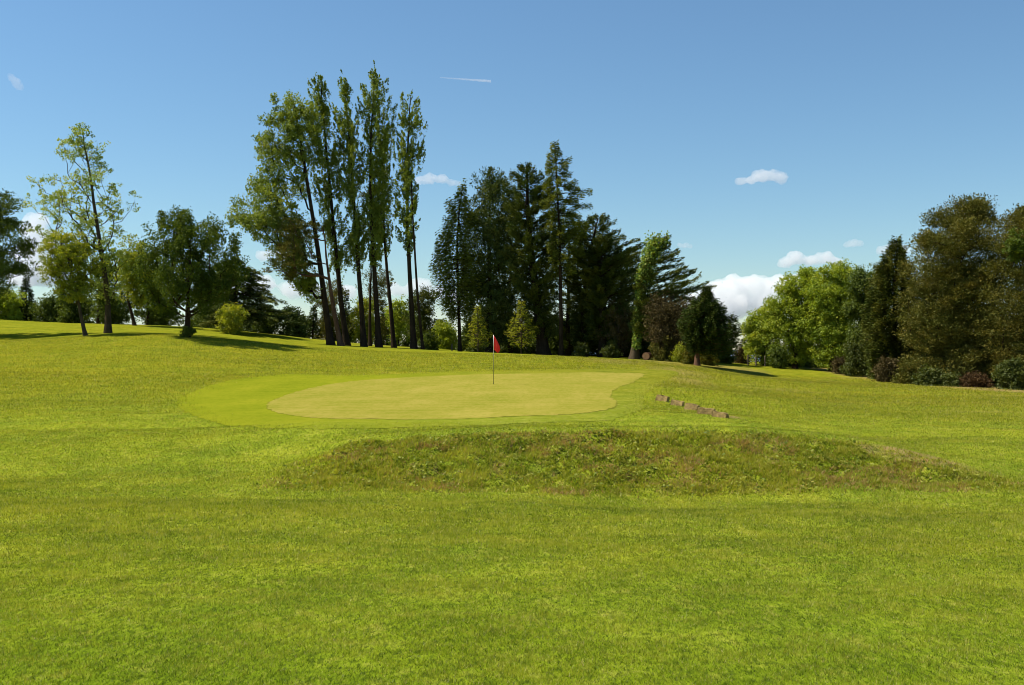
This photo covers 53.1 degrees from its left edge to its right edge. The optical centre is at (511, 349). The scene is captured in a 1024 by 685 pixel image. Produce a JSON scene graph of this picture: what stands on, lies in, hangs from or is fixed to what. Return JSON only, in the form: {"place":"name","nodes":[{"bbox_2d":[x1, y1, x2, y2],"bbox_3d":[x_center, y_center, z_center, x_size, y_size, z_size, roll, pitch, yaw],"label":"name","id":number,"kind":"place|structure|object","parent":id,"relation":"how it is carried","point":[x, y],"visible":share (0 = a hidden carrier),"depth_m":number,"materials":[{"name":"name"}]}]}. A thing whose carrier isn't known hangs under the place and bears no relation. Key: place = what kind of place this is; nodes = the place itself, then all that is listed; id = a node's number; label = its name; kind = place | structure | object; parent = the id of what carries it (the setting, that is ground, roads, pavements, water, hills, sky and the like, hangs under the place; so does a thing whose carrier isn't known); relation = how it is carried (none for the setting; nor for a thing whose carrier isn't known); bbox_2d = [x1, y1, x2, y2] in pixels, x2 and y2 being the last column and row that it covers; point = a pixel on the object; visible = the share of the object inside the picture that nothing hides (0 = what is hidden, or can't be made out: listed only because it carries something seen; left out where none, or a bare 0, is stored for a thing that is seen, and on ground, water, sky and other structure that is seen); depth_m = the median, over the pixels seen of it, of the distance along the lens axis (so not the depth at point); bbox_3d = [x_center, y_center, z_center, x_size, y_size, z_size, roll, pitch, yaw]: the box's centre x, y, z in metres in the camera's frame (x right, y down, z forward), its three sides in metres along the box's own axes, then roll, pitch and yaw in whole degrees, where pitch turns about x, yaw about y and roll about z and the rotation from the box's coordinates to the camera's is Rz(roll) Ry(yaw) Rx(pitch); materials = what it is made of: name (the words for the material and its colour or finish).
{"place":"outdoors","nodes":[
{"label":"outdoors","id":0,"kind":"place"},
{"bbox_2d":[0,319,1023,684],"bbox_3d":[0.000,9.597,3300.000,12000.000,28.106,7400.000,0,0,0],"label":"ground","id":1,"kind":"structure","parent":0,"point":[38,331],"depth_m":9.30,"materials":[{"name":"green plant"}]},
{"bbox_2d":[0,287,29,320],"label":"hedge tree","id":2,"kind":"object","parent":1,"relation":"on","point":[9,303],"visible":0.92,"depth_m":99.46,"materials":[{"name":"green plant"}]},
{"bbox_2d":[0,188,40,298],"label":"maple tree","id":3,"kind":"object","parent":1,"relation":"on","point":[24,246],"visible":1,"depth_m":76.91,"materials":[{"name":"green plant"}]},
{"bbox_2d":[18,277,38,320],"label":"spruce tree","id":4,"kind":"object","parent":1,"relation":"on","point":[26,287],"visible":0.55,"depth_m":101.88,"materials":[{"name":"green plant"}]},
{"bbox_2d":[26,292,64,321],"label":"hedge tree","id":5,"kind":"object","parent":1,"relation":"on","point":[46,312],"visible":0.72,"depth_m":99.13,"materials":[{"name":"green plant"}]},
{"bbox_2d":[35,227,113,335],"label":"leaning tree","id":6,"kind":"object","parent":1,"relation":"on","point":[76,278],"visible":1,"depth_m":71.58,"materials":[{"name":"green plant"}]},
{"bbox_2d":[54,289,96,322],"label":"hedge tree","id":7,"kind":"object","parent":1,"relation":"on","point":[70,313],"visible":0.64,"depth_m":97.50,"materials":[{"name":"green plant"}]},
{"bbox_2d":[21,122,141,332],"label":"young tree","id":8,"kind":"object","parent":1,"relation":"on","point":[91,223],"visible":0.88,"depth_m":74.86,"materials":[{"name":"green plant"}]},
{"bbox_2d":[83,253,126,323],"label":"background tree","id":9,"kind":"object","parent":1,"relation":"on","point":[99,311],"visible":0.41,"depth_m":95.45,"materials":[{"name":"green plant"}]},
{"bbox_2d":[91,298,136,323],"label":"undergrowth","id":10,"kind":"object","parent":1,"relation":"on","point":[123,317],"visible":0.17,"depth_m":107.89,"materials":[{"name":"green plant"}]},
{"bbox_2d":[110,233,163,325],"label":"background tree","id":11,"kind":"object","parent":1,"relation":"on","point":[136,297],"visible":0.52,"depth_m":91.57,"materials":[{"name":"green plant"}]},
{"bbox_2d":[125,264,180,324],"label":"background tree","id":12,"kind":"object","parent":1,"relation":"on","point":[150,319],"visible":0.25,"depth_m":97.69,"materials":[{"name":"green plant"}]},
{"bbox_2d":[141,295,184,325],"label":"undergrowth","id":13,"kind":"object","parent":1,"relation":"on","point":[174,321],"visible":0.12,"depth_m":107.91,"materials":[{"name":"green plant"}]},
{"bbox_2d":[179,326,196,337],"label":"sprout clump","id":14,"kind":"object","parent":1,"relation":"on","point":[186,331],"visible":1,"depth_m":69.47,"materials":[{"name":"green plant"}]},
{"bbox_2d":[130,204,252,336],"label":"spreading tree","id":15,"kind":"object","parent":1,"relation":"on","point":[199,278],"visible":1,"depth_m":69.03,"materials":[{"name":"green plant"}]},
{"bbox_2d":[180,303,208,327],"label":"undergrowth","id":16,"kind":"object","parent":1,"relation":"on","point":[195,322],"visible":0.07,"depth_m":106.98,"materials":[{"name":"green plant"}]},
{"bbox_2d":[191,262,239,328],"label":"background tree","id":17,"kind":"object","parent":1,"relation":"on","point":[194,319],"visible":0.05,"depth_m":97.47,"materials":[{"name":"green plant"}]},
{"bbox_2d":[214,301,250,334],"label":"pale bush","id":18,"kind":"object","parent":1,"relation":"on","point":[231,319],"visible":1,"depth_m":87.53,"materials":[{"name":"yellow plant"}]},
{"bbox_2d":[200,256,305,331],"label":"cedar tree","id":19,"kind":"object","parent":1,"relation":"on","point":[260,298],"visible":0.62,"depth_m":91.13,"materials":[{"name":"green plant"}]},
{"bbox_2d":[239,309,273,332],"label":"undergrowth","id":20,"kind":"object","parent":1,"relation":"on","point":[247,327],"visible":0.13,"depth_m":106.57,"materials":[{"name":"green plant"}]},
{"bbox_2d":[251,308,286,334],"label":"background tree","id":21,"kind":"object","parent":1,"relation":"on","point":[268,328],"visible":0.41,"depth_m":99.57,"materials":[{"name":"green plant"}]},
{"bbox_2d":[224,89,335,344],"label":"poplar tree","id":22,"kind":"object","parent":1,"relation":"on","point":[267,220],"visible":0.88,"depth_m":84.47,"materials":[{"name":"green plant"}]},
{"bbox_2d":[276,304,311,337],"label":"background tree","id":23,"kind":"object","parent":1,"relation":"on","point":[293,329],"visible":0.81,"depth_m":99.50,"materials":[{"name":"green plant"}]},
{"bbox_2d":[280,315,316,338],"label":"undergrowth","id":24,"kind":"object","parent":1,"relation":"on","point":[306,321],"visible":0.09,"depth_m":111.69,"materials":[{"name":"green plant"}]},
{"bbox_2d":[261,217,344,345],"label":"pine tree","id":25,"kind":"object","parent":1,"relation":"on","point":[291,274],"visible":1,"depth_m":82.80,"materials":[{"name":"green plant"}]},
{"bbox_2d":[306,305,322,338],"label":"spruce tree","id":26,"kind":"object","parent":1,"relation":"on","point":[311,321],"visible":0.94,"depth_m":103.81,"materials":[{"name":"green plant"}]},
{"bbox_2d":[305,72,353,345],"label":"poplar tree","id":27,"kind":"object","parent":1,"relation":"on","point":[330,221],"visible":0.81,"depth_m":86.76,"materials":[{"name":"green plant"}]},
{"bbox_2d":[311,278,354,340],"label":"background tree","id":28,"kind":"object","parent":1,"relation":"on","point":[321,325],"visible":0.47,"depth_m":103.51,"materials":[{"name":"green plant"}]},
{"bbox_2d":[340,289,354,337],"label":"spruce tree","id":29,"kind":"object","parent":1,"relation":"on","point":[347,303],"visible":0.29,"depth_m":111.93,"materials":[{"name":"green plant"}]},
{"bbox_2d":[331,69,369,346],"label":"poplar tree","id":30,"kind":"object","parent":1,"relation":"on","point":[349,186],"visible":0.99,"depth_m":85.78,"materials":[{"name":"green plant"}]},
{"bbox_2d":[347,296,381,343],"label":"background tree","id":31,"kind":"object","parent":1,"relation":"on","point":[352,315],"visible":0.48,"depth_m":103.50,"materials":[{"name":"green plant"}]},
{"bbox_2d":[348,268,395,344],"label":"background tree","id":32,"kind":"object","parent":1,"relation":"on","point":[384,286],"visible":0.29,"depth_m":109.61,"materials":[{"name":"leaves"},{"name":"dark bark"}]},
{"bbox_2d":[357,186,394,345],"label":"tree","id":33,"kind":"object","parent":1,"relation":"on","point":[369,317],"visible":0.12,"depth_m":89.90,"materials":[{"name":"leaves"},{"name":"dark bark"}]},
{"bbox_2d":[355,60,397,346],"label":"poplar tree","id":34,"kind":"object","parent":1,"relation":"on","point":[375,164],"visible":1,"depth_m":85.74,"materials":[{"name":"green plant"}]},
{"bbox_2d":[374,127,396,347],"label":"poplar tree","id":35,"kind":"object","parent":1,"relation":"on","point":[386,237],"visible":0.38,"depth_m":87.87,"materials":[{"name":"green plant"}]},
{"bbox_2d":[372,315,399,345],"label":"undergrowth","id":36,"kind":"object","parent":1,"relation":"on","point":[385,339],"visible":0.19,"depth_m":113.11,"materials":[{"name":"green plant"}]},
{"bbox_2d":[382,294,416,345],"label":"background tree","id":37,"kind":"object","parent":1,"relation":"on","point":[400,326],"visible":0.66,"depth_m":103.50,"materials":[{"name":"green plant"}]},
{"bbox_2d":[391,89,427,348],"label":"poplar tree","id":38,"kind":"object","parent":1,"relation":"on","point":[406,152],"visible":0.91,"depth_m":84.80,"materials":[{"name":"green plant"}]},
{"bbox_2d":[399,313,421,346],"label":"undergrowth","id":39,"kind":"object","parent":1,"relation":"on","point":[405,343],"visible":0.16,"depth_m":111.60,"materials":[{"name":"green plant"}]},
{"bbox_2d":[400,162,424,348],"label":"poplar tree","id":40,"kind":"object","parent":1,"relation":"on","point":[404,174],"visible":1,"depth_m":83.92,"materials":[{"name":"green plant"}]},
{"bbox_2d":[401,283,439,343],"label":"background tree","id":41,"kind":"object","parent":1,"relation":"on","point":[426,309],"visible":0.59,"depth_m":99.28,"materials":[{"name":"green plant"}]},
{"bbox_2d":[176,369,678,428],"bbox_3d":[-3.456,1.402,41.346,18.927,0.769,39.749,0,0,12],"label":"green collar","id":42,"kind":"object","parent":1,"relation":"on","point":[245,401],"visible":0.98,"depth_m":33.02,"materials":[{"name":"green plant"}]},
{"bbox_2d":[417,328,442,349],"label":"bush","id":43,"kind":"object","parent":1,"relation":"on","point":[431,342],"visible":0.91,"depth_m":89.62,"materials":[{"name":"green plant"}]},
{"bbox_2d":[431,318,457,349],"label":"bush","id":44,"kind":"object","parent":1,"relation":"on","point":[446,333],"visible":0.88,"depth_m":97.51,"materials":[{"name":"green plant"}]},
{"bbox_2d":[267,372,644,419],"bbox_3d":[-1.837,1.436,39.743,12.956,0.688,27.718,0,0,10],"label":"putting green","id":45,"kind":"object","parent":1,"relation":"on","point":[459,396],"visible":1,"depth_m":35.35,"materials":[{"name":"green plant"}]},
{"bbox_2d":[493,335,499,383],"bbox_3d":[-0.643,0.434,41.753,0.330,2.098,0.113,0,0,0],"label":"golf flag","id":46,"kind":"object","parent":45,"relation":"on","point":[496,347],"visible":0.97,"depth_m":41.74,"materials":[{"name":"fabric"}]},
{"bbox_2d":[428,178,486,351],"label":"larch tree","id":47,"kind":"object","parent":1,"relation":"on","point":[464,251],"visible":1,"depth_m":85.58,"materials":[{"name":"green plant"}]},
{"bbox_2d":[454,316,485,351],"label":"shrub","id":48,"kind":"object","parent":1,"relation":"on","point":[465,340],"visible":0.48,"depth_m":93.44,"materials":[{"name":"green plant"}]},
{"bbox_2d":[465,305,491,351],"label":"sapling","id":49,"kind":"object","parent":1,"relation":"on","point":[477,311],"visible":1,"depth_m":79.97,"materials":[{"name":"green plant"}]},
{"bbox_2d":[454,166,528,352],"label":"yew tree","id":50,"kind":"object","parent":1,"relation":"on","point":[497,296],"visible":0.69,"depth_m":87.08,"materials":[{"name":"green plant"}]},
{"bbox_2d":[493,193,529,352],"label":"cypress tree","id":51,"kind":"object","parent":1,"relation":"on","point":[510,350],"visible":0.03,"depth_m":93.79,"materials":[{"name":"green plant"}]},
{"bbox_2d":[496,320,530,353],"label":"shrub","id":52,"kind":"object","parent":1,"relation":"on","point":[503,349],"visible":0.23,"depth_m":94.10,"materials":[{"name":"green plant"}]},
{"bbox_2d":[504,300,536,353],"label":"sapling","id":53,"kind":"object","parent":1,"relation":"on","point":[519,327],"visible":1,"depth_m":79.96,"materials":[{"name":"green plant"}]},
{"bbox_2d":[497,161,565,354],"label":"cypress tree","id":54,"kind":"object","parent":1,"relation":"on","point":[536,295],"visible":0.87,"depth_m":85.34,"materials":[{"name":"green plant"}]},
{"bbox_2d":[532,319,574,354],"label":"shrub","id":55,"kind":"object","parent":1,"relation":"on","point":[554,349],"visible":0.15,"depth_m":95.32,"materials":[{"name":"green plant"}]},
{"bbox_2d":[539,140,592,355],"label":"larch tree","id":56,"kind":"object","parent":1,"relation":"on","point":[557,197],"visible":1,"depth_m":83.73,"materials":[{"name":"green plant"}]},
{"bbox_2d":[544,214,589,355],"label":"cypress tree","id":57,"kind":"object","parent":1,"relation":"on","point":[569,308],"visible":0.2,"depth_m":92.55,"materials":[{"name":"green plant"}]},
{"bbox_2d":[571,341,589,356],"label":"shrub","id":58,"kind":"object","parent":1,"relation":"on","point":[580,350],"visible":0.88,"depth_m":82.75,"materials":[{"name":"green plant"}]},
{"bbox_2d":[571,325,609,355],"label":"shrub","id":59,"kind":"object","parent":1,"relation":"on","point":[593,349],"visible":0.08,"depth_m":94.44,"materials":[{"name":"green plant"}]},
{"bbox_2d":[562,212,620,356],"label":"cypress tree","id":60,"kind":"object","parent":1,"relation":"on","point":[580,331],"visible":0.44,"depth_m":87.56,"materials":[{"name":"green plant"}]},
{"bbox_2d":[600,339,623,357],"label":"shrub","id":61,"kind":"object","parent":1,"relation":"on","point":[611,347],"visible":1,"depth_m":82.72,"materials":[{"name":"green plant"}]},
{"bbox_2d":[595,299,632,352],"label":"thorn tree","id":62,"kind":"object","parent":1,"relation":"on","point":[617,333],"visible":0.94,"depth_m":83.68,"materials":[{"name":"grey plant"}]},
{"bbox_2d":[574,231,656,356],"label":"cypress tree","id":63,"kind":"object","parent":1,"relation":"on","point":[605,284],"visible":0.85,"depth_m":85.16,"materials":[{"name":"green plant"}]},
{"bbox_2d":[606,330,644,356],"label":"shrub","id":64,"kind":"object","parent":1,"relation":"on","point":[627,354],"visible":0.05,"depth_m":92.70,"materials":[{"name":"green plant"}]},
{"bbox_2d":[606,253,648,356],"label":"cypress tree","id":65,"kind":"object","parent":1,"relation":"on","point":[631,304],"visible":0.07,"depth_m":91.69,"materials":[{"name":"green plant"}]},
{"bbox_2d":[625,332,665,358],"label":"shrub","id":66,"kind":"object","parent":1,"relation":"on","point":[646,345],"visible":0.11,"depth_m":92.40,"materials":[{"name":"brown plant"}]},
{"bbox_2d":[642,352,652,359],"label":"sawn log","id":67,"kind":"object","parent":1,"relation":"on","point":[647,356],"visible":0.95,"depth_m":79.01,"materials":[{"name":"red wood"}]},
{"bbox_2d":[647,335,675,361],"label":"shrub","id":68,"kind":"object","parent":1,"relation":"on","point":[661,355],"visible":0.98,"depth_m":78.63,"materials":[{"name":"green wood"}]},
{"bbox_2d":[655,394,669,401],"bbox_3d":[5.033,1.761,34.489,0.481,0.490,0.291,9,3,37],"label":"timber step","id":69,"kind":"object","parent":1,"relation":"on","point":[662,398],"visible":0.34,"depth_m":34.44,"materials":[{"name":"beige wood"}]},
{"bbox_2d":[640,287,693,360],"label":"thorn tree","id":70,"kind":"object","parent":1,"relation":"on","point":[659,330],"visible":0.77,"depth_m":79.06,"materials":[{"name":"grey plant"}]},
{"bbox_2d":[627,230,716,358],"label":"cypress tree","id":71,"kind":"object","parent":1,"relation":"on","point":[646,277],"visible":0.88,"depth_m":81.36,"materials":[{"name":"green plant"}]},
{"bbox_2d":[668,341,684,362],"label":"shrub","id":72,"kind":"object","parent":1,"relation":"on","point":[679,350],"visible":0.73,"depth_m":76.76,"materials":[{"name":"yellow plant"}]},
{"bbox_2d":[670,399,684,405],"bbox_3d":[5.321,1.867,33.140,0.453,0.489,0.295,9,3,32],"label":"timber step","id":73,"kind":"object","parent":1,"relation":"on","point":[676,402],"visible":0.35,"depth_m":33.12,"materials":[{"name":"brown wood"}]},
{"bbox_2d":[680,343,693,364],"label":"gorse bush","id":74,"kind":"object","parent":1,"relation":"on","point":[686,359],"visible":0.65,"depth_m":72.80,"materials":[{"name":"green plant"}]},
{"bbox_2d":[684,403,699,410],"bbox_3d":[5.516,1.892,31.593,0.501,0.499,0.291,12,6,39],"label":"timber step","id":75,"kind":"object","parent":1,"relation":"on","point":[690,406],"visible":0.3,"depth_m":31.57,"materials":[{"name":"brown wood"}]},
{"bbox_2d":[696,407,715,414],"bbox_3d":[5.191,1.794,27.494,0.488,0.489,0.283,7,7,33],"label":"timber step","id":76,"kind":"object","parent":1,"relation":"on","point":[704,410],"visible":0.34,"depth_m":27.46,"materials":[{"name":"brown wood"}]},
{"bbox_2d":[700,353,718,365],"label":"gorse bush","id":77,"kind":"object","parent":1,"relation":"on","point":[704,360],"visible":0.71,"depth_m":75.64,"materials":[{"name":"green plant"}]},
{"bbox_2d":[676,282,746,365],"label":"fir tree","id":78,"kind":"object","parent":1,"relation":"on","point":[706,327],"visible":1,"depth_m":71.16,"materials":[{"name":"green plant"}]},
{"bbox_2d":[711,410,728,417],"bbox_3d":[5.405,1.855,26.741,0.444,0.491,0.291,15,10,36],"label":"timber step","id":79,"kind":"object","parent":1,"relation":"on","point":[715,413],"visible":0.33,"depth_m":26.72,"materials":[{"name":"brown wood"}]},
{"bbox_2d":[713,347,738,363],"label":"shrub","id":80,"kind":"object","parent":1,"relation":"on","point":[730,359],"visible":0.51,"depth_m":83.60,"materials":[{"name":"green plant"}]},
{"bbox_2d":[740,305,787,365],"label":"lime tree","id":81,"kind":"object","parent":1,"relation":"on","point":[753,330],"visible":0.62,"depth_m":83.28,"materials":[{"name":"green plant"}]},
{"bbox_2d":[765,343,791,367],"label":"shrub","id":82,"kind":"object","parent":1,"relation":"on","point":[776,355],"visible":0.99,"depth_m":79.67,"materials":[{"name":"green plant"}]},
{"bbox_2d":[758,264,824,368],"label":"lime tree","id":83,"kind":"object","parent":1,"relation":"on","point":[794,307],"visible":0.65,"depth_m":80.32,"materials":[{"name":"green plant"}]},
{"bbox_2d":[759,352,828,367],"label":"shrub","id":84,"kind":"object","parent":1,"relation":"on","point":[810,364],"visible":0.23,"depth_m":84.37,"materials":[{"name":"green plant"}]},
{"bbox_2d":[799,257,859,371],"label":"lime tree","id":85,"kind":"object","parent":1,"relation":"on","point":[832,322],"visible":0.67,"depth_m":78.23,"materials":[{"name":"green plant"}]},
{"bbox_2d":[830,356,846,373],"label":"dead bush","id":86,"kind":"object","parent":1,"relation":"on","point":[837,362],"visible":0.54,"depth_m":75.71,"materials":[{"name":"brown plant"}]},
{"bbox_2d":[838,337,867,376],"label":"shrub","id":87,"kind":"object","parent":1,"relation":"on","point":[855,364],"visible":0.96,"depth_m":73.64,"materials":[{"name":"green plant"}]},
{"bbox_2d":[839,263,887,374],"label":"ivy tree","id":88,"kind":"object","parent":1,"relation":"on","point":[858,282],"visible":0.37,"depth_m":75.55,"materials":[{"name":"green plant"}]},
{"bbox_2d":[869,355,901,381],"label":"dead bush","id":89,"kind":"object","parent":1,"relation":"on","point":[886,366],"visible":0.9,"depth_m":67.67,"materials":[{"name":"brown plant"}]},
{"bbox_2d":[858,234,919,377],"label":"fir tree","id":90,"kind":"object","parent":1,"relation":"on","point":[881,328],"visible":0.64,"depth_m":69.40,"materials":[{"name":"green plant"}]},
{"bbox_2d":[891,360,918,383],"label":"shrub","id":91,"kind":"object","parent":1,"relation":"on","point":[905,377],"visible":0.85,"depth_m":65.74,"materials":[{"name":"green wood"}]},
{"bbox_2d":[910,363,961,386],"bbox_3d":[26.640,1.545,63.731,3.289,1.441,3.705,0,0,0],"label":"shrub","id":92,"kind":"object","parent":1,"relation":"on","point":[928,375],"visible":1,"depth_m":63.33,"materials":[{"name":"green plant"}]},
{"bbox_2d":[888,192,1013,381],"bbox_3d":[28.340,-3.933,66.245,7.355,12.600,7.116,0,0,36],"label":"pine tree","id":93,"kind":"object","parent":1,"relation":"on","point":[940,328],"visible":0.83,"depth_m":64.88,"materials":[{"name":"green plant"}]},
{"bbox_2d":[957,370,993,387],"bbox_3d":[28.252,1.738,62.719,2.137,1.180,2.630,0,0,0],"label":"brush pile","id":94,"kind":"object","parent":1,"relation":"on","point":[975,379],"visible":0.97,"depth_m":62.09,"materials":[{"name":"brown plant"}]},
{"bbox_2d":[964,203,1023,376],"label":"pine tree","id":95,"kind":"object","parent":1,"relation":"on","point":[1002,269],"visible":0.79,"depth_m":62.64,"materials":[{"name":"green plant"}]},
{"bbox_2d":[1001,226,1023,263],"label":"climbing plant","id":96,"kind":"object","parent":95,"relation":"hanging from","point":[1015,247],"visible":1,"depth_m":60.17,"materials":[{"name":"green plant"}]},
{"bbox_2d":[990,357,1023,389],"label":"shrub","id":97,"kind":"object","parent":1,"relation":"on","point":[1008,374],"visible":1,"depth_m":59.58,"materials":[{"name":"green plant"}]},
{"bbox_2d":[0,0,1023,349],"label":"sky","id":98,"kind":"structure","parent":0,"point":[768,139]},
{"bbox_2d":[514,314,535,353],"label":"undergrowth","id":99,"kind":"object","parent":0,"point":[532,350],"visible":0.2,"depth_m":98.28,"materials":[{"name":"green plant"}]},
{"bbox_2d":[245,426,1023,497],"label":"rough grass","id":100,"kind":"structure","parent":0,"point":[544,454],"depth_m":17.70,"materials":[{"name":"green plant"}]},
{"bbox_2d":[734,345,751,363],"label":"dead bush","id":101,"kind":"object","parent":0,"point":[740,355],"visible":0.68,"depth_m":85.63,"materials":[{"name":"plant"}]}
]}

